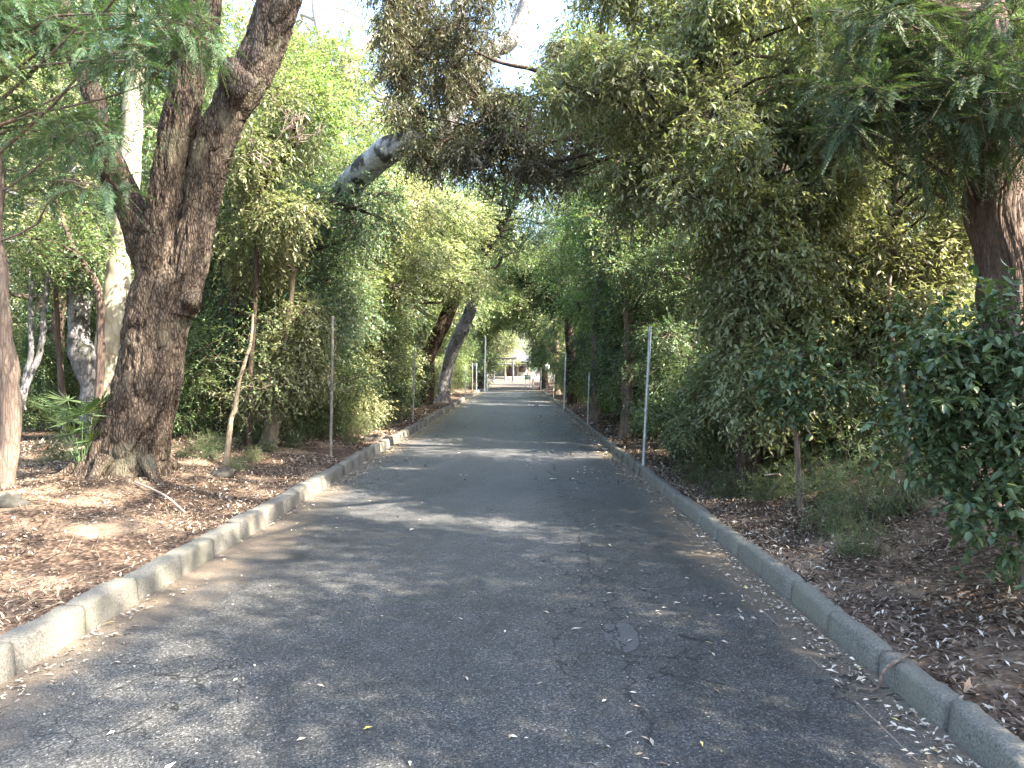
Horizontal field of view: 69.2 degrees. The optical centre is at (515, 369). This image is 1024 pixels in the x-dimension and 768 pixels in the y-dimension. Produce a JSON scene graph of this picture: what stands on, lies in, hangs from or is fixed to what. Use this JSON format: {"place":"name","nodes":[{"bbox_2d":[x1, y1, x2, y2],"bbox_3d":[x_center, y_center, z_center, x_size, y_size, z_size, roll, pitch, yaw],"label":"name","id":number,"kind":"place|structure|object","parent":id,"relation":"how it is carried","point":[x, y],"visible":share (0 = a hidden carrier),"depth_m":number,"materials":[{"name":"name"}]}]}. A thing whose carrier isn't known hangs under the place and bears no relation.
{"place":"outdoors","nodes":[
{"label":"outdoors","id":0,"kind":"place"},
{"bbox_2d":[5,0,920,372],"label":"sky","id":1,"kind":"structure","parent":0,"point":[529,42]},
{"bbox_2d":[0,392,983,767],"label":"road","id":2,"kind":"structure","parent":0,"point":[402,652],"depth_m":4.11,"materials":[{"name":"asphalt"}]},
{"bbox_2d":[332,393,645,483],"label":"fallen leaves","id":3,"kind":"object","parent":2,"relation":"on","point":[606,450],"visible":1,"depth_m":15.24,"materials":[{"name":"brown plant"}]},
{"bbox_2d":[0,420,982,767],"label":"fallen leaves","id":4,"kind":"object","parent":2,"relation":"on","point":[602,624],"visible":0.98,"depth_m":4.16,"materials":[{"name":"beige plant"}]},
{"bbox_2d":[491,347,529,378],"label":"shrine hall","id":5,"kind":"structure","parent":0,"point":[521,371],"depth_m":128.72,"materials":[{"name":"paint"}]},
{"bbox_2d":[0,373,1023,740],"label":"ground","id":6,"kind":"structure","parent":0,"point":[114,543],"depth_m":5.76,"materials":[{"name":"soil"}]},
{"bbox_2d":[0,493,30,507],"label":"stone","id":7,"kind":"object","parent":6,"relation":"on","point":[8,500],"visible":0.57,"depth_m":6.55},
{"bbox_2d":[13,322,79,431],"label":"shrub","id":8,"kind":"object","parent":6,"relation":"on","point":[31,412],"visible":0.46,"depth_m":14.88,"materials":[{"name":"green plant"}]},
{"bbox_2d":[26,431,74,462],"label":"seedling shrub","id":9,"kind":"object","parent":6,"relation":"on","point":[55,457],"visible":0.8,"depth_m":10.14,"materials":[{"name":"green plant"}]},
{"bbox_2d":[2,130,103,440],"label":"slender tree","id":10,"kind":"object","parent":6,"relation":"on","point":[31,367],"visible":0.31,"depth_m":13.01,"materials":[{"name":"green plant"}]},
{"bbox_2d":[3,162,113,437],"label":"slender tree","id":11,"kind":"object","parent":6,"relation":"on","point":[60,376],"visible":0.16,"depth_m":13.46,"materials":[{"name":"green plant"}]},
{"bbox_2d":[2,187,131,430],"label":"slender tree","id":12,"kind":"object","parent":6,"relation":"on","point":[69,245],"visible":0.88,"depth_m":11.85,"materials":[{"name":"green plant"}]},
{"bbox_2d":[26,387,112,464],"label":"fan palm","id":13,"kind":"object","parent":6,"relation":"on","point":[96,404],"visible":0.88,"depth_m":8.31,"materials":[{"name":"green plant"}]},
{"bbox_2d":[2,12,141,359],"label":"broadleaf tree","id":14,"kind":"object","parent":6,"relation":"on","point":[25,311],"visible":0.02,"depth_m":23.22,"materials":[{"name":"green plant"}]},
{"bbox_2d":[0,68,149,421],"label":"slender tree","id":15,"kind":"object","parent":6,"relation":"on","point":[62,322],"visible":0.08,"depth_m":17.85,"materials":[{"name":"green plant"}]},
{"bbox_2d":[0,111,153,432],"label":"knotty tree","id":16,"kind":"object","parent":6,"relation":"on","point":[81,353],"visible":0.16,"depth_m":14.33,"materials":[{"name":"green plant"}]},
{"bbox_2d":[0,0,165,385],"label":"broadleaf tree","id":17,"kind":"object","parent":6,"relation":"on","point":[39,302],"visible":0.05,"depth_m":19.63,"materials":[{"name":"green plant"}]},
{"bbox_2d":[0,0,254,487],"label":"cypress tree","id":18,"kind":"object","parent":6,"relation":"on","point":[10,375],"visible":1,"depth_m":7.36,"materials":[{"name":"green plant"}]},
{"bbox_2d":[3,0,255,439],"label":"pale barked tree","id":19,"kind":"object","parent":6,"relation":"on","point":[116,288],"visible":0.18,"depth_m":12.41,"materials":[{"name":"white plant"}]},
{"bbox_2d":[34,94,247,420],"bbox_3d":[-9.107,-2.789,18.982,5.435,9.270,5.565,0,0,-38],"label":"broadleaf tree","id":20,"kind":"object","parent":6,"relation":"on","point":[49,308],"depth_m":18.46,"materials":[{"name":"green plant"}]},
{"bbox_2d":[114,0,246,305],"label":"cypress tree","id":21,"kind":"object","parent":6,"relation":"on","point":[216,85],"visible":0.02,"depth_m":23.92,"materials":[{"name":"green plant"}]},
{"bbox_2d":[120,307,243,439],"bbox_3d":[-5.769,0.203,13.148,2.207,2.744,2.534,0,0,-19],"label":"shrub","id":22,"kind":"object","parent":6,"relation":"on","point":[188,394],"visible":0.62,"depth_m":12.81,"materials":[{"name":"green plant"}]},
{"bbox_2d":[0,431,369,629],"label":"leaf litter","id":23,"kind":"object","parent":6,"relation":"on","point":[45,463],"visible":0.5,"depth_m":7.80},
{"bbox_2d":[46,0,325,488],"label":"gnarled tree","id":24,"kind":"object","parent":6,"relation":"on","point":[170,259],"visible":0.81,"depth_m":8.49,"materials":[{"name":"brown plant"}]},
{"bbox_2d":[130,124,262,426],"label":"broadleaf tree","id":25,"kind":"object","parent":6,"relation":"on","point":[206,294],"visible":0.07,"depth_m":14.59,"materials":[{"name":"green plant"}]},
{"bbox_2d":[180,289,268,431],"bbox_3d":[-5.745,0.030,14.524,3.009,3.258,2.620,0,0,-4],"label":"shrub","id":26,"kind":"object","parent":6,"relation":"on","point":[224,308],"visible":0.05,"depth_m":14.16,"materials":[{"name":"green plant"}]},
{"bbox_2d":[0,390,479,684],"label":"kerb","id":27,"kind":"structure","parent":6,"relation":"on","point":[35,641],"depth_m":5.17,"materials":[{"name":"concrete"}]},
{"bbox_2d":[184,288,308,465],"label":"young tree","id":28,"kind":"object","parent":6,"relation":"on","point":[228,441],"visible":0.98,"depth_m":10.19,"materials":[{"name":"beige plant"}]},
{"bbox_2d":[191,337,305,437],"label":"shrub","id":29,"kind":"object","parent":6,"relation":"on","point":[235,417],"visible":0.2,"depth_m":13.49,"materials":[{"name":"green plant"}]},
{"bbox_2d":[207,58,341,449],"bbox_3d":[-3.931,-1.907,11.790,2.387,6.591,2.722,0,0,-26],"label":"evergreen oak","id":30,"kind":"object","parent":6,"relation":"on","point":[274,214],"visible":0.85,"depth_m":11.58,"materials":[{"name":"green plant"}]},
{"bbox_2d":[209,231,354,449],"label":"slender tree","id":31,"kind":"object","parent":6,"relation":"on","point":[300,371],"visible":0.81,"depth_m":12.17,"materials":[{"name":"green plant"}]},
{"bbox_2d":[207,0,372,164],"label":"broadleaf tree","id":32,"kind":"object","parent":6,"relation":"on","point":[246,18],"visible":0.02,"depth_m":29.01,"materials":[{"name":"green plant"}]},
{"bbox_2d":[202,29,391,338],"bbox_3d":[-5.610,-3.368,18.136,5.350,9.497,6.064,0,0,-5],"label":"broadleaf tree","id":33,"kind":"object","parent":6,"relation":"on","point":[318,100],"visible":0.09,"depth_m":17.43,"materials":[{"name":"green plant"}]},
{"bbox_2d":[254,365,344,435],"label":"shrub","id":34,"kind":"object","parent":6,"relation":"on","point":[313,403],"visible":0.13,"depth_m":14.18,"materials":[{"name":"green plant"}]},
{"bbox_2d":[182,128,421,433],"bbox_3d":[-4.622,-1.858,15.148,5.673,6.442,5.773,0,0,0],"label":"broadleaf tree","id":35,"kind":"object","parent":6,"relation":"on","point":[348,300],"visible":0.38,"depth_m":14.18,"materials":[{"name":"green plant"}]},
{"bbox_2d":[252,57,371,179],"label":"broadleaf tree","id":36,"kind":"object","parent":6,"relation":"on","point":[341,106],"visible":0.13,"depth_m":17.71,"materials":[{"name":"green plant"}]},
{"bbox_2d":[227,125,401,417],"bbox_3d":[-5.051,-1.975,17.512,4.348,7.416,4.452,0,0,-22],"label":"broadleaf tree","id":37,"kind":"object","parent":6,"relation":"on","point":[378,314],"visible":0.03,"depth_m":17.08,"materials":[{"name":"green plant"}]},
{"bbox_2d":[329,316,334,455],"bbox_3d":[-2.997,0.384,12.100,0.093,2.535,0.060,0,0,0],"label":"metal pole","id":38,"kind":"object","parent":6,"relation":"on","point":[331,390],"visible":0.96,"depth_m":12.08,"materials":[{"name":"metal"}]},
{"bbox_2d":[268,296,397,436],"bbox_3d":[-3.848,0.121,14.699,3.009,3.259,2.621,0,0,44],"label":"shrub","id":39,"kind":"object","parent":6,"relation":"on","point":[359,371],"visible":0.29,"depth_m":14.59,"materials":[{"name":"green plant"}]},
{"bbox_2d":[251,21,431,281],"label":"broadleaf tree","id":40,"kind":"object","parent":6,"relation":"on","point":[331,46],"visible":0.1,"depth_m":25.68,"materials":[{"name":"green plant"}]},
{"bbox_2d":[302,333,398,429],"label":"shrub","id":41,"kind":"object","parent":6,"relation":"on","point":[382,407],"visible":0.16,"depth_m":17.16,"materials":[{"name":"green plant"}]},
{"bbox_2d":[20,398,689,468],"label":"leaf litter","id":42,"kind":"object","parent":6,"relation":"on","point":[566,405],"visible":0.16,"depth_m":14.78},
{"bbox_2d":[344,402,380,435],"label":"seedling shrub","id":43,"kind":"object","parent":6,"relation":"on","point":[362,423],"visible":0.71,"depth_m":16.31,"materials":[{"name":"green plant"}]},
{"bbox_2d":[292,0,442,186],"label":"pale barked tree","id":44,"kind":"object","parent":6,"relation":"on","point":[316,18],"visible":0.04,"depth_m":28.08,"materials":[{"name":"green plant"}]},
{"bbox_2d":[319,127,428,289],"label":"mottled tree","id":45,"kind":"object","parent":6,"relation":"on","point":[373,159],"visible":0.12,"depth_m":14.21,"materials":[{"name":"white plant"}]},
{"bbox_2d":[325,129,438,411],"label":"broadleaf tree","id":46,"kind":"object","parent":6,"relation":"on","point":[409,322],"visible":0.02,"depth_m":23.29,"materials":[{"name":"green plant"}]},
{"bbox_2d":[356,283,408,408],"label":"broadleaf tree","id":47,"kind":"object","parent":6,"relation":"on","point":[394,323],"visible":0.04,"depth_m":19.20,"materials":[{"name":"green plant"}]},
{"bbox_2d":[369,354,416,417],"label":"shrub","id":48,"kind":"object","parent":6,"relation":"on","point":[400,397],"visible":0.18,"depth_m":19.40,"materials":[{"name":"green plant"}]},
{"bbox_2d":[331,166,477,418],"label":"broadleaf tree","id":49,"kind":"object","parent":6,"relation":"on","point":[427,207],"visible":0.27,"depth_m":19.70,"materials":[{"name":"green plant"}]},
{"bbox_2d":[401,355,436,407],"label":"shrub","id":50,"kind":"object","parent":6,"relation":"on","point":[426,374],"visible":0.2,"depth_m":26.46,"materials":[{"name":"green plant"}]},
{"bbox_2d":[363,89,495,355],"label":"broadleaf tree","id":51,"kind":"object","parent":6,"relation":"on","point":[473,321],"visible":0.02,"depth_m":41.88,"materials":[{"name":"green plant"}]},
{"bbox_2d":[371,185,513,398],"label":"broadleaf tree","id":52,"kind":"object","parent":6,"relation":"on","point":[465,235],"visible":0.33,"depth_m":24.91,"materials":[{"name":"green plant"}]},
{"bbox_2d":[424,283,478,384],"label":"broadleaf tree","id":53,"kind":"object","parent":6,"relation":"on","point":[441,351],"visible":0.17,"depth_m":41.61,"materials":[{"name":"green plant"}]},
{"bbox_2d":[371,0,536,353],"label":"pale twisting tree","id":54,"kind":"object","parent":6,"relation":"on","point":[518,29],"visible":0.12,"depth_m":29.77,"materials":[{"name":"grey plant"}]},
{"bbox_2d":[415,182,499,380],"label":"broadleaf tree","id":55,"kind":"object","parent":6,"relation":"on","point":[467,357],"visible":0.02,"depth_m":47.55,"materials":[{"name":"green plant"}]},
{"bbox_2d":[431,187,519,386],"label":"broadleaf tree","id":56,"kind":"object","parent":6,"relation":"on","point":[509,349],"visible":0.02,"depth_m":65.72,"materials":[{"name":"green plant"}]},
{"bbox_2d":[436,177,526,402],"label":"weathered tree","id":57,"kind":"object","parent":6,"relation":"on","point":[459,335],"visible":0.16,"depth_m":31.77,"materials":[{"name":"grey plant"}]},
{"bbox_2d":[465,262,513,388],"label":"evergreen oak","id":58,"kind":"object","parent":6,"relation":"on","point":[487,333],"visible":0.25,"depth_m":60.70,"materials":[{"name":"green plant"}]},
{"bbox_2d":[418,159,571,404],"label":"dark leaning tree","id":59,"kind":"object","parent":6,"relation":"on","point":[441,333],"visible":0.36,"depth_m":28.86,"materials":[{"name":"green plant"}]},
{"bbox_2d":[0,437,1012,661],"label":"twig litter","id":60,"kind":"object","parent":6,"relation":"on","point":[343,456],"visible":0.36,"depth_m":6.32,"materials":[{"name":"beige plant"}]},
{"bbox_2d":[490,325,523,381],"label":"broadleaf tree","id":61,"kind":"object","parent":6,"relation":"on","point":[515,350],"visible":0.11,"depth_m":97.08,"materials":[{"name":"green plant"}]},
{"bbox_2d":[480,236,550,340],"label":"broadleaf tree","id":62,"kind":"object","parent":6,"relation":"on","point":[512,302],"visible":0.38,"depth_m":51.34,"materials":[{"name":"green plant"}]},
{"bbox_2d":[483,235,555,388],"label":"evergreen oak","id":63,"kind":"object","parent":6,"relation":"on","point":[543,381],"visible":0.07,"depth_m":59.22,"materials":[{"name":"green plant"}]},
{"bbox_2d":[510,174,578,353],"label":"evergreen oak","id":64,"kind":"object","parent":6,"relation":"on","point":[528,338],"visible":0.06,"depth_m":51.97,"materials":[{"name":"green plant"}]},
{"bbox_2d":[531,314,565,394],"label":"broadleaf tree","id":65,"kind":"object","parent":6,"relation":"on","point":[555,388],"visible":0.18,"depth_m":43.84,"materials":[{"name":"green plant"}]},
{"bbox_2d":[517,219,592,404],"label":"evergreen oak","id":66,"kind":"object","parent":6,"relation":"on","point":[548,285],"visible":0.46,"depth_m":30.62,"materials":[{"name":"green plant"}]},
{"bbox_2d":[522,152,597,378],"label":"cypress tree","id":67,"kind":"object","parent":6,"relation":"on","point":[541,353],"visible":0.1,"depth_m":39.64,"materials":[{"name":"green plant"}]},
{"bbox_2d":[539,191,622,422],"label":"broadleaf tree","id":68,"kind":"object","parent":6,"relation":"on","point":[569,311],"visible":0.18,"depth_m":20.98,"materials":[{"name":"green plant"}]},
{"bbox_2d":[560,279,606,399],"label":"broadleaf tree","id":69,"kind":"object","parent":6,"relation":"on","point":[577,343],"visible":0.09,"depth_m":28.06,"materials":[{"name":"green plant"}]},
{"bbox_2d":[349,0,865,435],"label":"evergreen oak","id":70,"kind":"object","parent":6,"relation":"on","point":[484,141],"visible":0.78,"depth_m":11.62,"materials":[{"name":"green plant"}]},
{"bbox_2d":[525,16,696,429],"bbox_3d":[2.567,-3.616,17.206,4.886,10.240,5.815,0,0,0],"label":"evergreen oak","id":71,"kind":"object","parent":6,"relation":"on","point":[599,187],"visible":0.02,"depth_m":16.61,"materials":[{"name":"green plant"}]},
{"bbox_2d":[566,171,704,441],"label":"broadleaf tree","id":72,"kind":"object","parent":6,"relation":"on","point":[627,389],"visible":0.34,"depth_m":15.03,"materials":[{"name":"green plant"}]},
{"bbox_2d":[584,242,687,421],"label":"broadleaf tree","id":73,"kind":"object","parent":6,"relation":"on","point":[602,346],"visible":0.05,"depth_m":18.59,"materials":[{"name":"green plant"}]},
{"bbox_2d":[577,233,698,412],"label":"broadleaf tree","id":74,"kind":"object","parent":6,"relation":"on","point":[594,376],"visible":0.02,"depth_m":19.88,"materials":[{"name":"green plant"}]},
{"bbox_2d":[585,339,698,432],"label":"shrub","id":75,"kind":"object","parent":6,"relation":"on","point":[614,395],"visible":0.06,"depth_m":15.99,"materials":[{"name":"green plant"}]},
{"bbox_2d":[642,326,651,465],"bbox_3d":[1.945,0.602,11.050,0.175,2.498,0.060,0,0,0],"label":"metal pole","id":76,"kind":"object","parent":6,"relation":"on","point":[648,358],"visible":0.97,"depth_m":11.03,"materials":[{"name":"metal"}]},
{"bbox_2d":[600,269,702,435],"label":"broadleaf tree","id":77,"kind":"object","parent":6,"relation":"on","point":[619,363],"visible":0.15,"depth_m":15.28,"materials":[{"name":"green plant"}]},
{"bbox_2d":[620,346,703,458],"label":"shrub","id":78,"kind":"object","parent":6,"relation":"on","point":[641,410],"visible":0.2,"depth_m":11.87,"materials":[{"name":"green plant"}]},
{"bbox_2d":[617,212,722,444],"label":"broadleaf tree","id":79,"kind":"object","parent":6,"relation":"on","point":[685,250],"visible":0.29,"depth_m":13.38,"materials":[{"name":"green plant"}]},
{"bbox_2d":[641,341,711,460],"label":"shrub","id":80,"kind":"object","parent":6,"relation":"on","point":[667,396],"visible":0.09,"depth_m":11.58,"materials":[{"name":"green plant"}]},
{"bbox_2d":[659,367,722,470],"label":"shrub","id":81,"kind":"object","parent":6,"relation":"on","point":[678,457],"visible":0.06,"depth_m":10.52,"materials":[{"name":"green plant"}]},
{"bbox_2d":[503,0,901,495],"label":"evergreen oak","id":82,"kind":"object","parent":6,"relation":"on","point":[761,278],"visible":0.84,"depth_m":8.16,"materials":[{"name":"green plant"}]},
{"bbox_2d":[646,350,792,486],"bbox_3d":[2.697,0.622,9.424,1.964,2.127,1.710,0,0,26],"label":"shrub","id":83,"kind":"object","parent":6,"relation":"on","point":[684,432],"visible":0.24,"depth_m":9.27,"materials":[{"name":"green plant"}]},
{"bbox_2d":[690,465,748,499],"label":"seedling shrub","id":84,"kind":"object","parent":6,"relation":"on","point":[723,490],"visible":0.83,"depth_m":8.57,"materials":[{"name":"green plant"}]},
{"bbox_2d":[584,0,858,381],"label":"broadleaf tree","id":85,"kind":"object","parent":6,"relation":"on","point":[615,311],"visible":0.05,"depth_m":16.42,"materials":[{"name":"green plant"}]},
{"bbox_2d":[734,468,791,503],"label":"seedling shrub","id":86,"kind":"object","parent":6,"relation":"on","point":[753,491],"visible":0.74,"depth_m":7.89,"materials":[{"name":"green plant"}]},
{"bbox_2d":[542,390,1023,767],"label":"kerb","id":87,"kind":"structure","parent":6,"relation":"on","point":[975,731],"depth_m":3.94,"materials":[{"name":"concrete"}]},
{"bbox_2d":[686,305,879,471],"bbox_3d":[3.546,0.156,9.649,2.534,2.744,2.207,0,0,32],"label":"shrub","id":88,"kind":"object","parent":6,"relation":"on","point":[791,448],"visible":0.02,"depth_m":9.00,"materials":[{"name":"green plant"}]},
{"bbox_2d":[752,455,816,500],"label":"seedling shrub","id":89,"kind":"object","parent":6,"relation":"on","point":[779,487],"visible":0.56,"depth_m":7.75,"materials":[{"name":"green plant"}]},
{"bbox_2d":[738,330,900,509],"bbox_3d":[2.850,0.508,7.046,1.404,1.777,1.113,0,0,0],"label":"camellia shrub","id":90,"kind":"object","parent":6,"relation":"on","point":[798,372],"visible":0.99,"depth_m":6.95,"materials":[{"name":"green plant"}]},
{"bbox_2d":[635,441,1023,741],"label":"leaf litter","id":91,"kind":"object","parent":6,"relation":"on","point":[968,683],"visible":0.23,"depth_m":5.14,"materials":[{"name":"plant"}]},
{"bbox_2d":[778,438,890,507],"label":"seedling shrub","id":92,"kind":"object","parent":6,"relation":"on","point":[825,475],"visible":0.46,"depth_m":7.16,"materials":[{"name":"green plant"}]},
{"bbox_2d":[778,460,901,539],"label":"seedling shrub","id":93,"kind":"object","parent":6,"relation":"on","point":[848,510],"visible":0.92,"depth_m":6.25,"materials":[{"name":"green plant"}]},
{"bbox_2d":[776,315,910,461],"bbox_3d":[3.824,0.288,9.086,1.803,2.052,1.975,0,0,-27],"label":"shrub","id":94,"kind":"object","parent":6,"relation":"on","point":[845,435],"visible":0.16,"depth_m":8.75,"materials":[{"name":"green plant"}]},
{"bbox_2d":[817,513,899,559],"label":"seedling shrub","id":95,"kind":"object","parent":6,"relation":"on","point":[852,544],"visible":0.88,"depth_m":5.59,"materials":[{"name":"green plant"}]},
{"bbox_2d":[822,409,920,478],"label":"seedling shrub","id":96,"kind":"object","parent":6,"relation":"on","point":[860,450],"visible":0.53,"depth_m":7.78,"materials":[{"name":"green plant"}]},
{"bbox_2d":[794,2,976,290],"bbox_3d":[8.535,-4.244,16.996,7.201,11.278,6.353,0,0,-30],"label":"broadleaf tree","id":97,"kind":"object","parent":6,"relation":"on","point":[884,5],"depth_m":15.60,"materials":[{"name":"green plant"}]},
{"bbox_2d":[821,271,960,458],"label":"slender tree","id":98,"kind":"object","parent":6,"relation":"on","point":[893,338],"visible":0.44,"depth_m":8.15,"materials":[{"name":"green plant"}]},
{"bbox_2d":[769,9,1019,400],"bbox_3d":[4.966,-1.792,9.661,3.253,5.982,4.247,0,0,37],"label":"evergreen oak","id":99,"kind":"object","parent":6,"relation":"on","point":[937,259],"visible":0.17,"depth_m":8.49,"materials":[{"name":"green plant"}]},
{"bbox_2d":[769,0,1023,465],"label":"cypress tree","id":100,"kind":"object","parent":6,"relation":"on","point":[983,72],"visible":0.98,"depth_m":6.45,"materials":[{"name":"green plant"}]},
{"bbox_2d":[856,463,937,523],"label":"seedling shrub","id":101,"kind":"object","parent":6,"relation":"on","point":[899,487],"visible":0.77,"depth_m":6.23,"materials":[{"name":"green plant"}]},
{"bbox_2d":[858,290,983,454],"bbox_3d":[4.904,0.144,8.481,1.878,2.137,2.057,0,0,-4],"label":"shrub","id":102,"kind":"object","parent":6,"relation":"on","point":[908,395],"visible":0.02,"depth_m":8.63,"materials":[{"name":"green plant"}]},
{"bbox_2d":[874,287,972,418],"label":"slender tree","id":103,"kind":"object","parent":6,"relation":"on","point":[960,327],"visible":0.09,"depth_m":7.67,"materials":[{"name":"green plant"}]},
{"bbox_2d":[884,457,971,502],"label":"seedling shrub","id":104,"kind":"object","parent":6,"relation":"on","point":[924,487],"visible":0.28,"depth_m":6.41,"materials":[{"name":"green plant"}]},
{"bbox_2d":[860,258,1023,590],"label":"camellia shrub","id":105,"kind":"object","parent":6,"relation":"on","point":[964,357],"visible":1,"depth_m":4.30,"materials":[{"name":"green plant"}]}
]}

